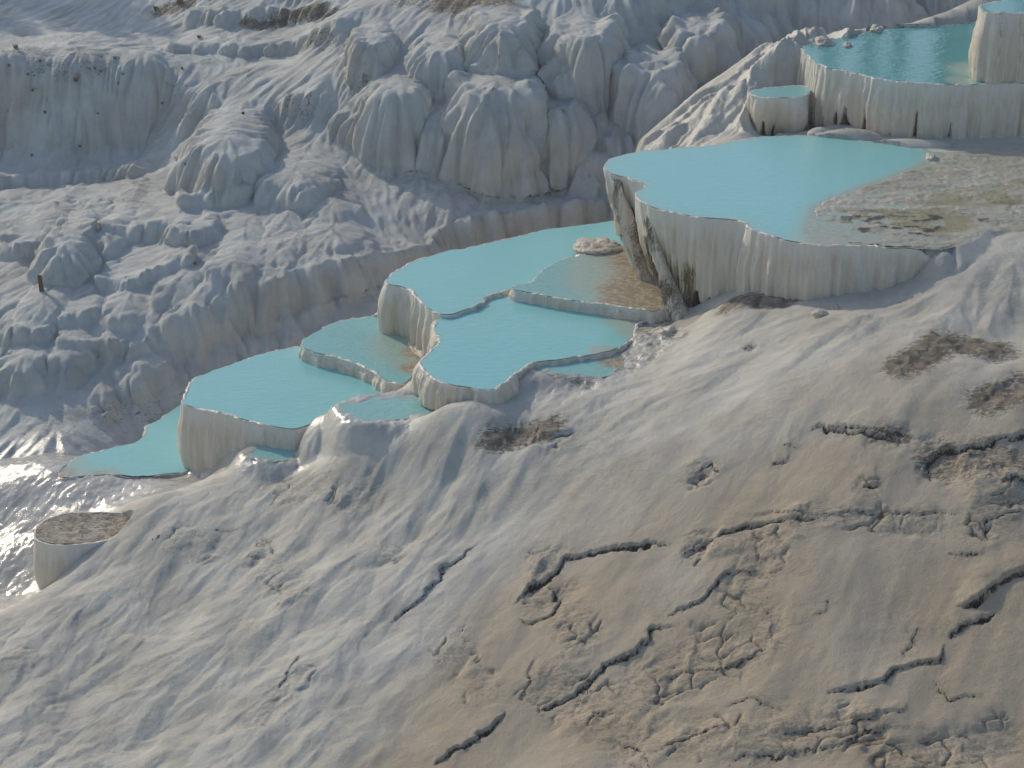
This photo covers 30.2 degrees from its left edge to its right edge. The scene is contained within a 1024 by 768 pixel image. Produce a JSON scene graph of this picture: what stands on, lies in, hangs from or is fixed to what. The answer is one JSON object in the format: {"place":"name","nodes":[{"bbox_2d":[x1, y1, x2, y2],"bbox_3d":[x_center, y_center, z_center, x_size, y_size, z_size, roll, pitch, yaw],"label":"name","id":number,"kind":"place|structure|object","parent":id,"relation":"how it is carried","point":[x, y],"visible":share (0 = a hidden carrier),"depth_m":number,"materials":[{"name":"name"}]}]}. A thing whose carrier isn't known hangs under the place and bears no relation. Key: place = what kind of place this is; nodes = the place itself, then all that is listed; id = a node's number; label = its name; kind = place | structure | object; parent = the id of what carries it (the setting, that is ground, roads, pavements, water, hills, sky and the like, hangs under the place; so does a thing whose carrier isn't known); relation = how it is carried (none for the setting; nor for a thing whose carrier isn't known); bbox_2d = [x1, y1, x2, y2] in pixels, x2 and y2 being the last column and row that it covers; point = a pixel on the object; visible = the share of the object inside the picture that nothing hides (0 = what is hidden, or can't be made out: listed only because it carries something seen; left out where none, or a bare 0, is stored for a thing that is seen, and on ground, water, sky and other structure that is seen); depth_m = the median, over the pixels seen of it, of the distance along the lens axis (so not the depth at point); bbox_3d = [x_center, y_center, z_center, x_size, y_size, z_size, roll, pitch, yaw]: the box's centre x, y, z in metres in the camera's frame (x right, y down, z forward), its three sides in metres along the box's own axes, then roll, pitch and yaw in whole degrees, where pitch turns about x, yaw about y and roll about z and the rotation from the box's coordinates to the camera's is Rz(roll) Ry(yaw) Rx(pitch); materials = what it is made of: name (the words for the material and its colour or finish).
{"place":"outdoors","nodes":[
{"label":"outdoors","id":0,"kind":"place"},
{"bbox_2d":[0,0,969,459],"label":"hillside","id":1,"kind":"structure","parent":0,"point":[352,158],"depth_m":44.15,"materials":[{"name":"white stone"}]},
{"bbox_2d":[37,275,43,291],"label":"post","id":2,"kind":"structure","parent":1,"relation":"on","point":[40,284],"depth_m":40.44,"materials":[{"name":"brown wood"}]},
{"bbox_2d":[0,0,1023,767],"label":"ground","id":3,"kind":"structure","parent":0,"point":[734,528],"depth_m":29.93,"materials":[{"name":"stone"}]},
{"bbox_2d":[33,511,129,589],"bbox_3d":[-7.502,3.204,33.698,1.903,1.510,1.335,0,25,0],"label":"dry basin","id":4,"kind":"object","parent":3,"relation":"on","point":[56,555],"visible":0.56,"depth_m":33.19,"materials":[{"name":"stone"}]},
{"bbox_2d":[58,405,188,479],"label":"travertine pool","id":5,"kind":"structure","parent":3,"relation":"on","point":[153,450],"depth_m":36.01,"materials":[{"name":"liquid"}]},
{"bbox_2d":[248,445,295,461],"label":"puddle","id":6,"kind":"object","parent":3,"relation":"on","point":[275,454],"visible":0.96,"depth_m":34.16,"materials":[{"name":"liquid"}]},
{"bbox_2d":[177,346,380,471],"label":"travertine pool","id":7,"kind":"structure","parent":3,"relation":"on","point":[282,398],"depth_m":35.34,"materials":[{"name":"liquid"}]},
{"bbox_2d":[298,316,420,392],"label":"travertine pool","id":8,"kind":"structure","parent":3,"relation":"on","point":[363,349],"depth_m":36.71,"materials":[{"name":"liquid"}]},
{"bbox_2d":[405,336,423,357],"bbox_3d":[-1.822,-0.729,36.971,0.395,0.232,1.920,-8,26,-17],"label":"rock bank","id":9,"kind":"object","parent":8,"relation":"on","point":[418,352],"visible":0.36,"depth_m":36.73,"materials":[{"name":"white stone"}]},
{"bbox_2d":[338,395,434,421],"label":"puddle","id":10,"kind":"object","parent":3,"relation":"on","point":[372,409],"visible":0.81,"depth_m":33.62,"materials":[{"name":"liquid"}]},
{"bbox_2d":[377,221,621,355],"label":"travertine pool","id":11,"kind":"structure","parent":3,"relation":"on","point":[418,298],"depth_m":37.56,"materials":[{"name":"liquid"}]},
{"bbox_2d":[573,237,623,254],"bbox_3d":[1.759,-2.747,38.679,1.044,0.363,1.065,0,25,0],"label":"rock bank","id":12,"kind":"object","parent":11,"relation":"on","point":[599,246],"visible":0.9,"depth_m":38.48,"materials":[{"name":"white stone"}]},
{"bbox_2d":[410,295,646,410],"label":"travertine pool","id":13,"kind":"structure","parent":3,"relation":"on","point":[493,350],"depth_m":34.63,"materials":[{"name":"liquid"}]},
{"bbox_2d":[535,352,623,377],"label":"puddle","id":14,"kind":"object","parent":3,"relation":"on","point":[600,367],"visible":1,"depth_m":34.00,"materials":[{"name":"liquid"}]},
{"bbox_2d":[508,249,665,323],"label":"travertine pool","id":15,"kind":"structure","parent":3,"relation":"on","point":[611,285],"depth_m":36.59,"materials":[{"name":"liquid"}]},
{"bbox_2d":[655,325,676,335],"bbox_3d":[2.875,-0.881,34.939,0.511,0.373,0.634,0,25,0],"label":"rock","id":16,"kind":"object","parent":3,"relation":"on","point":[668,330],"visible":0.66,"depth_m":34.83,"materials":[{"name":"white stone"}]},
{"bbox_2d":[603,135,1003,322],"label":"travertine pool","id":17,"kind":"structure","parent":3,"relation":"on","point":[683,248],"depth_m":35.71,"materials":[{"name":"liquid"}]},
{"bbox_2d":[925,153,936,161],"bbox_3d":[8.395,-4.500,38.055,0.233,0.224,0.443,0,25,0],"label":"rock","id":18,"kind":"object","parent":17,"relation":"in","point":[930,157],"visible":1,"depth_m":37.95,"materials":[{"name":"white stone"}]},
{"bbox_2d":[811,309,827,317],"bbox_3d":[5.390,-1.226,33.282,0.297,0.158,0.268,0,25,0],"label":"rock","id":19,"kind":"object","parent":3,"relation":"on","point":[818,313],"visible":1,"depth_m":33.20,"materials":[{"name":"white stone"}]},
{"bbox_2d":[830,305,838,309],"bbox_3d":[5.692,-1.321,33.485,0.155,0.139,0.255,0,25,0],"label":"rock","id":20,"kind":"object","parent":3,"relation":"on","point":[834,307],"visible":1,"depth_m":33.42,"materials":[{"name":"white stone"}]},
{"bbox_2d":[796,22,1023,138],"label":"travertine pool","id":21,"kind":"structure","parent":3,"relation":"on","point":[917,82],"depth_m":39.90,"materials":[{"name":"stone"}]},
{"bbox_2d":[746,85,811,135],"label":"travertine pool","id":22,"kind":"structure","parent":21,"relation":"attached to","point":[772,111],"depth_m":40.54,"materials":[{"name":"stone"}]},
{"bbox_2d":[814,35,831,45],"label":"rock","id":23,"kind":"object","parent":21,"relation":"on","point":[821,40],"visible":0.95,"depth_m":41.94,"materials":[{"name":"white stone"}]},
{"bbox_2d":[843,41,851,46],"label":"rock","id":24,"kind":"object","parent":21,"relation":"in","point":[846,44],"visible":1,"depth_m":41.81,"materials":[{"name":"white stone"}]},
{"bbox_2d":[869,24,881,32],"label":"rock","id":25,"kind":"object","parent":21,"relation":"on","point":[875,28],"visible":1,"depth_m":42.94,"materials":[{"name":"white stone"}]},
{"bbox_2d":[968,0,1023,84],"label":"travertine pool","id":26,"kind":"structure","parent":3,"relation":"on","point":[996,53],"depth_m":38.98,"materials":[{"name":"stone"}]}
]}

